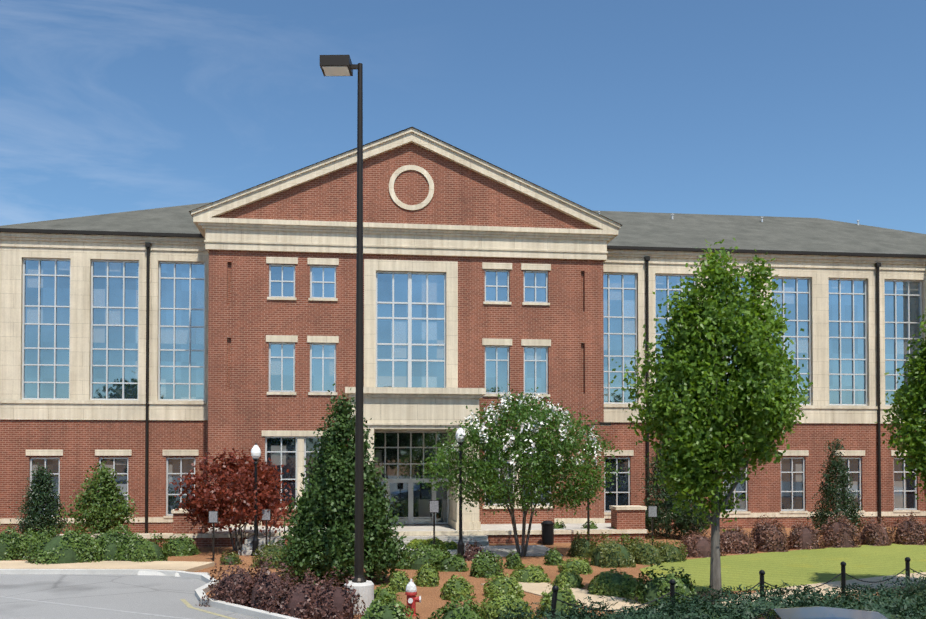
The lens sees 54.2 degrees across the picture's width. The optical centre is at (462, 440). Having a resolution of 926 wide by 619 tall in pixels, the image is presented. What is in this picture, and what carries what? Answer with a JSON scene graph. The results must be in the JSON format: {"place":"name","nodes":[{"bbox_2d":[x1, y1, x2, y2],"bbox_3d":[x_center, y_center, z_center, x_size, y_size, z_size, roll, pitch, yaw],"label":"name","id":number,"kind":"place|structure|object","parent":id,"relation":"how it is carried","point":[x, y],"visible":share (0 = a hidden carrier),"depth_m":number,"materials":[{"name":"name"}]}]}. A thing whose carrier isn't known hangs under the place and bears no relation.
{"place":"outdoors","nodes":[
{"label":"outdoors","id":0,"kind":"place"},
{"bbox_2d":[0,561,214,571],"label":"sidewalk","id":1,"kind":"structure","parent":0,"point":[190,566],"depth_m":25.94,"materials":[{"name":"beige concrete"}]},
{"bbox_2d":[0,574,258,618],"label":"road asphalt","id":2,"kind":"structure","parent":0,"point":[156,594],"depth_m":20.80,"materials":[{"name":"grey asphalt"}]},
{"bbox_2d":[0,596,235,618],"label":"road markings","id":3,"kind":"object","parent":2,"relation":"on","point":[186,603],"visible":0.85,"depth_m":19.27,"materials":[{"name":"paint"}]},
{"bbox_2d":[138,571,166,575],"bbox_3d":[-8.440,3.627,24.775,0.900,0.100,0.220,0,-1,7],"label":"road marking","id":4,"kind":"object","parent":2,"relation":"on","point":[149,573],"visible":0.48,"depth_m":24.70,"materials":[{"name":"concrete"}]},
{"bbox_2d":[175,572,209,576],"bbox_3d":[-7.321,3.621,24.467,0.900,0.100,0.220,0,-1,7],"label":"road marking","id":5,"kind":"object","parent":2,"relation":"on","point":[177,574],"visible":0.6,"depth_m":24.43,"materials":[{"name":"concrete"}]},
{"bbox_2d":[752,606,887,618],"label":"sedan car","id":6,"kind":"object","parent":2,"relation":"on","point":[816,612],"visible":1,"depth_m":10.26,"materials":[{"name":"grey paint"}]},
{"bbox_2d":[0,0,925,233],"label":"sky","id":7,"kind":"structure","parent":0,"point":[773,108],"materials":[{"name":"blue"}]},
{"bbox_2d":[2,527,924,618],"bbox_3d":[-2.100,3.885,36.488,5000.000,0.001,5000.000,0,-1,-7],"label":"ground","id":8,"kind":"structure","parent":0,"point":[430,603],"depth_m":25.53,"materials":[{"name":"brown soil"}]},
{"bbox_2d":[0,522,22,560],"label":"green shrub","id":9,"kind":"object","parent":8,"relation":"on","point":[9,547],"visible":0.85,"depth_m":28.36,"materials":[{"name":"green plant"}]},
{"bbox_2d":[16,525,55,559],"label":"green shrub","id":10,"kind":"object","parent":8,"relation":"on","point":[23,540],"visible":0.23,"depth_m":28.67,"materials":[{"name":"green plant"}]},
{"bbox_2d":[9,461,69,537],"bbox_3d":[-16.205,2.473,34.647,2.300,3.388,1.961,0,-1,-7],"label":"conifer","id":11,"kind":"object","parent":8,"relation":"on","point":[35,505],"visible":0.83,"depth_m":34.44,"materials":[{"name":"green plant"}]},
{"bbox_2d":[24,522,103,564],"bbox_3d":[-11.904,3.117,27.210,2.292,1.312,2.226,0,-1,-7],"label":"green shrub","id":12,"kind":"object","parent":8,"relation":"on","point":[71,546],"visible":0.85,"depth_m":26.66,"materials":[{"name":"green plant"}]},
{"bbox_2d":[56,460,139,533],"bbox_3d":[-13.485,2.328,33.656,2.917,3.219,2.191,1,-1,-39],"label":"young tree","id":13,"kind":"object","parent":8,"relation":"on","point":[101,500],"visible":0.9,"depth_m":33.40,"materials":[{"name":"green plant"}]},
{"bbox_2d":[83,520,135,560],"bbox_3d":[-10.792,3.114,28.198,2.013,1.352,2.335,0,-1,-7],"label":"green shrub","id":14,"kind":"object","parent":8,"relation":"on","point":[110,541],"visible":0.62,"depth_m":27.59,"materials":[{"name":"green plant"}]},
{"bbox_2d":[114,529,168,561],"bbox_3d":[-9.847,3.235,27.592,1.620,1.090,1.894,0,-1,-7],"label":"green shrub","id":15,"kind":"object","parent":8,"relation":"on","point":[137,549],"visible":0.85,"depth_m":27.16,"materials":[{"name":"green plant"}]},
{"bbox_2d":[0,569,298,618],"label":"kerb","id":16,"kind":"structure","parent":8,"relation":"on","point":[239,609],"depth_m":23.89,"materials":[{"name":"concrete"}]},
{"bbox_2d":[163,533,200,556],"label":"green shrub","id":17,"kind":"object","parent":8,"relation":"on","point":[184,546],"visible":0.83,"depth_m":29.61,"materials":[{"name":"green plant"}]},
{"bbox_2d":[208,511,217,560],"bbox_3d":[-7.741,2.981,28.047,0.300,1.613,0.079,0,-1,1],"label":"sign post","id":18,"kind":"object","parent":8,"relation":"on","point":[213,517],"visible":0.88,"depth_m":28.02,"materials":[{"name":"grey metal"}]},
{"bbox_2d":[162,445,296,550],"bbox_3d":[-7.787,2.029,31.036,4.431,3.743,5.551,0,-1,-7],"label":"japanese maple tree","id":19,"kind":"object","parent":8,"relation":"on","point":[228,476],"visible":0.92,"depth_m":30.35,"materials":[{"name":"red plant"}]},
{"bbox_2d":[195,555,265,606],"bbox_3d":[-5.073,3.094,19.982,1.566,1.105,1.868,0,-1,-7],"label":"burgundy shrub","id":20,"kind":"object","parent":8,"relation":"on","point":[226,587],"visible":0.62,"depth_m":19.62,"materials":[{"name":"red plant"}]},
{"bbox_2d":[220,550,242,564],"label":"abelia shrub","id":21,"kind":"object","parent":8,"relation":"on","point":[234,558],"visible":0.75,"depth_m":27.17,"materials":[{"name":"green plant"}]},
{"bbox_2d":[251,443,260,555],"bbox_3d":[-6.787,1.933,29.609,0.330,3.764,0.322,0,-1,-7],"label":"post lamp","id":22,"kind":"object","parent":8,"relation":"on","point":[255,452],"visible":0.94,"depth_m":29.55,"materials":[{"name":"black metal"}]},
{"bbox_2d":[238,511,284,555],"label":"step handrails","id":23,"kind":"object","parent":8,"relation":"on","point":[246,548],"visible":0.33,"depth_m":30.50,"materials":[{"name":"grey metal"}]},
{"bbox_2d":[234,553,298,612],"bbox_3d":[-4.180,3.014,19.273,1.411,1.241,1.260,0,-1,-7],"label":"burgundy shrub","id":24,"kind":"object","parent":8,"relation":"on","point":[264,587],"visible":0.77,"depth_m":18.96,"materials":[{"name":"red plant"}]},
{"bbox_2d":[262,509,270,544],"bbox_3d":[-6.437,3.024,29.595,0.300,1.581,0.079,0,-1,1],"label":"sign post","id":25,"kind":"object","parent":8,"relation":"on","point":[266,516],"visible":0.85,"depth_m":29.57,"materials":[{"name":"grey metal"}]},
{"bbox_2d":[249,538,286,568],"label":"abelia shrub","id":26,"kind":"object","parent":8,"relation":"on","point":[269,551],"visible":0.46,"depth_m":26.41,"materials":[{"name":"green plant"}]},
{"bbox_2d":[265,568,324,618],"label":"burgundy shrub","id":27,"kind":"object","parent":8,"relation":"on","point":[298,600],"visible":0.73,"depth_m":18.18,"materials":[{"name":"red plant"}]},
{"bbox_2d":[281,551,349,586],"bbox_3d":[-3.790,3.158,23.442,1.933,1.099,2.083,0,-1,-7],"label":"abelia shrub","id":28,"kind":"object","parent":8,"relation":"on","point":[291,574],"visible":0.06,"depth_m":22.80,"materials":[{"name":"green plant"}]},
{"bbox_2d":[312,566,365,618],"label":"burgundy shrub","id":29,"kind":"object","parent":8,"relation":"on","point":[335,602],"visible":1,"depth_m":17.88,"materials":[{"name":"red plant"}]},
{"bbox_2d":[271,383,419,586],"bbox_3d":[-3.115,1.241,23.268,3.608,5.451,3.164,1,-1,-28],"label":"evergreen tree","id":30,"kind":"object","parent":8,"relation":"on","point":[327,500],"visible":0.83,"depth_m":22.65,"materials":[{"name":"green plant"}]},
{"bbox_2d":[320,55,373,614],"bbox_3d":[-2.421,-2.173,18.976,1.117,11.702,0.614,0,-1,1],"label":"parking light pole","id":31,"kind":"object","parent":8,"relation":"on","point":[336,65],"visible":0.85,"depth_m":18.89,"materials":[{"name":"metal"}]},
{"bbox_2d":[56,505,646,556],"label":"brick wall","id":32,"kind":"structure","parent":8,"relation":"on","point":[628,520],"depth_m":33.66,"materials":[{"name":"brick"}]},
{"bbox_2d":[374,583,401,604],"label":"box shrub","id":33,"kind":"object","parent":8,"relation":"on","point":[379,590],"visible":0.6,"depth_m":19.80,"materials":[{"name":"green plant"}]},
{"bbox_2d":[361,591,419,618],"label":"green shrub","id":34,"kind":"object","parent":8,"relation":"on","point":[379,610],"visible":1,"depth_m":15.77,"materials":[{"name":"green plant"}]},
{"bbox_2d":[388,570,409,591],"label":"box shrub","id":35,"kind":"object","parent":8,"relation":"on","point":[399,581],"visible":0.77,"depth_m":21.72,"materials":[{"name":"green plant"}]},
{"bbox_2d":[405,579,420,616],"bbox_3d":[-1.021,3.211,18.478,0.337,0.780,0.411,0,-1,-7],"label":"fire hydrant","id":36,"kind":"object","parent":8,"relation":"on","point":[411,594],"visible":0.92,"depth_m":18.40,"materials":[{"name":"red metal"}]},
{"bbox_2d":[407,539,426,548],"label":"lime shrub","id":37,"kind":"object","parent":8,"relation":"on","point":[415,541],"visible":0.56,"depth_m":31.71,"materials":[{"name":"green plant"}]},
{"bbox_2d":[395,543,451,569],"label":"green shrub","id":38,"kind":"object","parent":8,"relation":"on","point":[419,557],"visible":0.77,"depth_m":26.02,"materials":[{"name":"green plant"}]},
{"bbox_2d":[412,563,439,586],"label":"box shrub","id":39,"kind":"object","parent":8,"relation":"on","point":[426,576],"visible":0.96,"depth_m":22.62,"materials":[{"name":"green plant"}]},
{"bbox_2d":[421,537,444,547],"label":"lime shrub","id":40,"kind":"object","parent":8,"relation":"on","point":[438,542],"visible":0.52,"depth_m":31.67,"materials":[{"name":"green plant"}]},
{"bbox_2d":[429,500,438,546],"bbox_3d":[-0.860,2.772,26.960,0.300,1.994,0.079,0,-1,1],"label":"sign post","id":41,"kind":"object","parent":8,"relation":"on","point":[433,506],"visible":0.83,"depth_m":26.94,"materials":[{"name":"grey metal"}]},
{"bbox_2d":[440,541,456,549],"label":"lime shrub","id":42,"kind":"object","parent":8,"relation":"on","point":[451,545],"visible":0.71,"depth_m":31.34,"materials":[{"name":"green plant"}]},
{"bbox_2d":[435,552,468,571],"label":"green shrub","id":43,"kind":"object","parent":8,"relation":"on","point":[454,563],"visible":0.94,"depth_m":25.55,"materials":[{"name":"green plant"}]},
{"bbox_2d":[428,595,484,618],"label":"green shrub","id":44,"kind":"object","parent":8,"relation":"on","point":[463,611],"visible":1,"depth_m":15.84,"materials":[{"name":"green plant"}]},
{"bbox_2d":[440,574,475,600],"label":"box shrub","id":45,"kind":"object","parent":8,"relation":"on","point":[455,587],"visible":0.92,"depth_m":20.50,"materials":[{"name":"green plant"}]},
{"bbox_2d":[455,425,465,558],"bbox_3d":[-0.075,1.649,28.385,0.330,4.288,0.322,0,-1,-7],"label":"post lamp","id":46,"kind":"object","parent":8,"relation":"on","point":[460,548],"visible":0.75,"depth_m":28.33,"materials":[{"name":"black metal"}]},
{"bbox_2d":[0,127,925,533],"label":"building","id":47,"kind":"structure","parent":8,"relation":"on","point":[148,353],"depth_m":37.38,"materials":[{"name":"brick"}]},
{"bbox_2d":[463,539,483,560],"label":"burgundy shrub","id":48,"kind":"object","parent":8,"relation":"on","point":[471,553],"visible":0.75,"depth_m":28.22,"materials":[{"name":"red plant"}]},
{"bbox_2d":[470,549,504,577],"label":"green shrub","id":49,"kind":"object","parent":8,"relation":"on","point":[483,565],"visible":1,"depth_m":24.35,"materials":[{"name":"green plant"}]},
{"bbox_2d":[483,573,525,597],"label":"box shrub","id":50,"kind":"object","parent":8,"relation":"on","point":[502,584],"visible":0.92,"depth_m":20.84,"materials":[{"name":"green plant"}]},
{"bbox_2d":[479,588,535,618],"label":"box shrub","id":51,"kind":"object","parent":8,"relation":"on","point":[493,607],"visible":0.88,"depth_m":17.78,"materials":[{"name":"green plant"}]},
{"bbox_2d":[503,550,523,569],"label":"green shrub","id":52,"kind":"object","parent":8,"relation":"on","point":[513,561],"visible":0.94,"depth_m":26.09,"materials":[{"name":"green plant"}]},
{"bbox_2d":[411,384,629,556],"bbox_3d":[1.694,1.017,29.421,6.745,5.707,5.524,0,-1,-7],"label":"crape myrtle tree","id":53,"kind":"object","parent":8,"relation":"on","point":[532,418],"visible":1,"depth_m":28.43,"materials":[{"name":"green plant"}]},
{"bbox_2d":[510,564,551,582],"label":"box shrub","id":54,"kind":"object","parent":8,"relation":"on","point":[530,574],"visible":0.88,"depth_m":23.19,"materials":[{"name":"green plant"}]},
{"bbox_2d":[541,520,553,544],"bbox_3d":[3.117,3.399,33.295,0.500,0.920,0.488,0,-1,-7],"label":"trash can","id":55,"kind":"object","parent":8,"relation":"on","point":[547,532],"visible":0.96,"depth_m":33.11,"materials":[{"name":"black metal"}]},
{"bbox_2d":[543,547,562,565],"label":"green shrub","id":56,"kind":"object","parent":8,"relation":"on","point":[554,558],"visible":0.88,"depth_m":26.95,"materials":[{"name":"green plant"}]},
{"bbox_2d":[495,599,613,618],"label":"juniper shrub","id":57,"kind":"object","parent":8,"relation":"on","point":[547,614],"visible":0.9,"depth_m":16.05,"materials":[{"name":"green plant"}]},
{"bbox_2d":[537,582,581,617],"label":"box shrub","id":58,"kind":"object","parent":8,"relation":"on","point":[563,594],"visible":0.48,"depth_m":18.25,"materials":[{"name":"green plant"}]},
{"bbox_2d":[554,519,565,528],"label":"green shrub","id":59,"kind":"object","parent":8,"relation":"on","point":[559,526],"visible":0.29,"depth_m":34.69,"materials":[{"name":"green plant"}]},
{"bbox_2d":[553,568,584,587],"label":"box shrub","id":60,"kind":"object","parent":8,"relation":"on","point":[572,579],"visible":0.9,"depth_m":22.25,"materials":[{"name":"green plant"}]},
{"bbox_2d":[557,556,592,574],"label":"box shrub","id":61,"kind":"object","parent":8,"relation":"on","point":[582,566],"visible":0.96,"depth_m":25.09,"materials":[{"name":"green plant"}]},
{"bbox_2d":[566,531,594,557],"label":"abelia shrub","id":62,"kind":"object","parent":8,"relation":"on","point":[579,547],"visible":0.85,"depth_m":29.17,"materials":[{"name":"green plant"}]},
{"bbox_2d":[582,521,597,528],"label":"green shrub","id":63,"kind":"object","parent":8,"relation":"on","point":[593,525],"visible":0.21,"depth_m":34.67,"materials":[{"name":"green plant"}]},
{"bbox_2d":[587,422,610,539],"bbox_3d":[4.911,1.602,32.792,0.909,4.537,0.200,0,-1,1],"label":"area light","id":64,"kind":"object","parent":8,"relation":"on","point":[588,505],"visible":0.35,"depth_m":32.75,"materials":[{"name":"brown metal"}]},
{"bbox_2d":[581,532,636,567],"bbox_3d":[4.456,3.237,27.035,1.900,1.066,1.706,0,-1,-7],"label":"abelia shrub","id":65,"kind":"object","parent":8,"relation":"on","point":[609,554],"visible":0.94,"depth_m":26.70,"materials":[{"name":"green plant"}]},
{"bbox_2d":[574,603,644,618],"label":"juniper shrub","id":66,"kind":"object","parent":8,"relation":"on","point":[622,612],"visible":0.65,"depth_m":15.27,"materials":[{"name":"green plant"}]},
{"bbox_2d":[587,569,640,597],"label":"box shrub","id":67,"kind":"object","parent":8,"relation":"on","point":[613,584],"visible":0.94,"depth_m":21.07,"materials":[{"name":"green plant"}]},
{"bbox_2d":[611,526,636,541],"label":"green shrub","id":68,"kind":"object","parent":8,"relation":"on","point":[625,536],"visible":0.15,"depth_m":34.25,"materials":[{"name":"green plant"}]},
{"bbox_2d":[557,596,694,618],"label":"juniper shrub","id":69,"kind":"object","parent":8,"relation":"on","point":[646,608],"visible":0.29,"depth_m":16.30,"materials":[{"name":"green plant"}]},
{"bbox_2d":[624,535,665,565],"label":"abelia shrub","id":70,"kind":"object","parent":8,"relation":"on","point":[647,554],"visible":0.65,"depth_m":27.32,"materials":[{"name":"green plant"}]},
{"bbox_2d":[648,506,656,544],"bbox_3d":[6.151,2.961,29.355,0.300,1.699,0.079,0,-1,1],"label":"sign post","id":71,"kind":"object","parent":8,"relation":"on","point":[652,511],"visible":0.83,"depth_m":29.33,"materials":[{"name":"grey metal"}]},
{"bbox_2d":[622,564,697,605],"bbox_3d":[4.435,3.187,19.898,1.787,0.917,1.756,0,-1,-7],"label":"green shrub","id":72,"kind":"object","parent":8,"relation":"on","point":[654,587],"visible":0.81,"depth_m":19.72,"materials":[{"name":"green plant"}]},
{"bbox_2d":[635,441,693,538],"bbox_3d":[8.207,1.869,36.272,2.696,4.562,2.812,0,-1,-7],"label":"conifer","id":73,"kind":"object","parent":8,"relation":"on","point":[666,521],"visible":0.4,"depth_m":35.73,"materials":[{"name":"green plant"}]},
{"bbox_2d":[653,538,687,562],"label":"abelia shrub","id":74,"kind":"object","parent":8,"relation":"on","point":[674,553],"visible":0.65,"depth_m":27.94,"materials":[{"name":"green plant"}]},
{"bbox_2d":[617,595,732,618],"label":"juniper shrub","id":75,"kind":"object","parent":8,"relation":"on","point":[670,609],"visible":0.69,"depth_m":15.23,"materials":[{"name":"green plant"}]},
{"bbox_2d":[671,493,710,538],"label":"round conifer","id":76,"kind":"object","parent":8,"relation":"on","point":[681,520],"visible":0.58,"depth_m":34.89,"materials":[{"name":"green plant"}]},
{"bbox_2d":[680,527,726,557],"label":"burgundy shrub","id":77,"kind":"object","parent":8,"relation":"on","point":[699,545],"visible":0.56,"depth_m":29.20,"materials":[{"name":"red plant"}]},
{"bbox_2d":[481,572,925,611],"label":"path","id":78,"kind":"structure","parent":8,"relation":"on","point":[537,589],"depth_m":22.04,"materials":[{"name":"beige concrete"}]},
{"bbox_2d":[650,592,767,618],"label":"juniper shrub","id":79,"kind":"object","parent":8,"relation":"on","point":[702,604],"visible":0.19,"depth_m":16.36,"materials":[{"name":"green plant"}]},
{"bbox_2d":[609,238,812,603],"bbox_3d":[5.382,-0.317,19.153,4.316,7.999,3.384,0,-1,-7],"label":"lawn tree","id":80,"kind":"object","parent":8,"relation":"on","point":[762,403],"visible":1,"depth_m":18.81,"materials":[{"name":"green plant"}]},
{"bbox_2d":[672,595,777,618],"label":"juniper shrub","id":81,"kind":"object","parent":8,"relation":"on","point":[722,615],"visible":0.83,"depth_m":15.36,"materials":[{"name":"green plant"}]},
{"bbox_2d":[550,557,925,618],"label":"bollard chain","id":82,"kind":"object","parent":8,"relation":"on","point":[672,582],"visible":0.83,"depth_m":18.20,"materials":[{"name":"black metal"}]},
{"bbox_2d":[720,523,756,553],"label":"burgundy shrub","id":83,"kind":"object","parent":8,"relation":"on","point":[736,541],"visible":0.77,"depth_m":30.27,"materials":[{"name":"red plant"}]},
{"bbox_2d":[748,515,789,551],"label":"burgundy shrub","id":84,"kind":"object","parent":8,"relation":"on","point":[768,536],"visible":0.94,"depth_m":30.94,"materials":[{"name":"red plant"}]},
{"bbox_2d":[691,581,862,618],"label":"juniper shrub","id":85,"kind":"object","parent":8,"relation":"on","point":[728,590],"visible":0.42,"depth_m":16.86,"materials":[{"name":"green plant"}]},
{"bbox_2d":[787,517,825,549],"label":"burgundy shrub","id":86,"kind":"object","parent":8,"relation":"on","point":[800,537],"visible":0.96,"depth_m":31.64,"materials":[{"name":"red plant"}]},
{"bbox_2d":[731,584,893,618],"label":"juniper shrub","id":87,"kind":"object","parent":8,"relation":"on","point":[793,603],"visible":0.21,"depth_m":15.41,"materials":[{"name":"green plant"}]},
{"bbox_2d":[805,438,866,534],"bbox_3d":[15.489,2.041,37.534,2.213,4.348,2.360,1,-1,-31],"label":"conifer","id":88,"kind":"object","parent":8,"relation":"on","point":[829,492],"visible":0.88,"depth_m":37.36,"materials":[{"name":"green plant"}]},
{"bbox_2d":[819,511,860,547],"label":"burgundy shrub","id":89,"kind":"object","parent":8,"relation":"on","point":[839,533],"visible":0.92,"depth_m":32.28,"materials":[{"name":"red plant"}]},
{"bbox_2d":[757,582,925,618],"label":"juniper shrub","id":90,"kind":"object","parent":8,"relation":"on","point":[782,592],"visible":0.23,"depth_m":17.35,"materials":[{"name":"green plant"}]},
{"bbox_2d":[784,591,925,618],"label":"juniper shrub","id":91,"kind":"object","parent":8,"relation":"on","point":[900,614],"visible":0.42,"depth_m":16.19,"materials":[{"name":"green plant"}]},
{"bbox_2d":[856,514,892,545],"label":"burgundy shrub","id":92,"kind":"object","parent":8,"relation":"on","point":[875,534],"visible":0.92,"depth_m":32.99,"materials":[{"name":"red plant"}]},
{"bbox_2d":[831,583,925,618],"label":"juniper shrub","id":93,"kind":"object","parent":8,"relation":"on","point":[865,591],"visible":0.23,"depth_m":18.43,"materials":[{"name":"green plant"}]},
{"bbox_2d":[874,309,925,501],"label":"lawn tree","id":94,"kind":"object","parent":8,"relation":"on","point":[910,399],"visible":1,"depth_m":20.64,"materials":[{"name":"green plant"}]},
{"bbox_2d":[876,570,925,602],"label":"juniper shrub","id":95,"kind":"object","parent":8,"relation":"on","point":[920,584],"visible":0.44,"depth_m":19.18,"materials":[{"name":"green plant"}]},
{"bbox_2d":[889,511,925,544],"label":"burgundy shrub","id":96,"kind":"object","parent":8,"relation":"on","point":[910,531],"visible":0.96,"depth_m":33.29,"materials":[{"name":"red plant"}]},
{"bbox_2d":[640,542,925,590],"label":"lawn","id":97,"kind":"structure","parent":0,"point":[802,567],"depth_m":26.84,"materials":[{"name":"green plant"}]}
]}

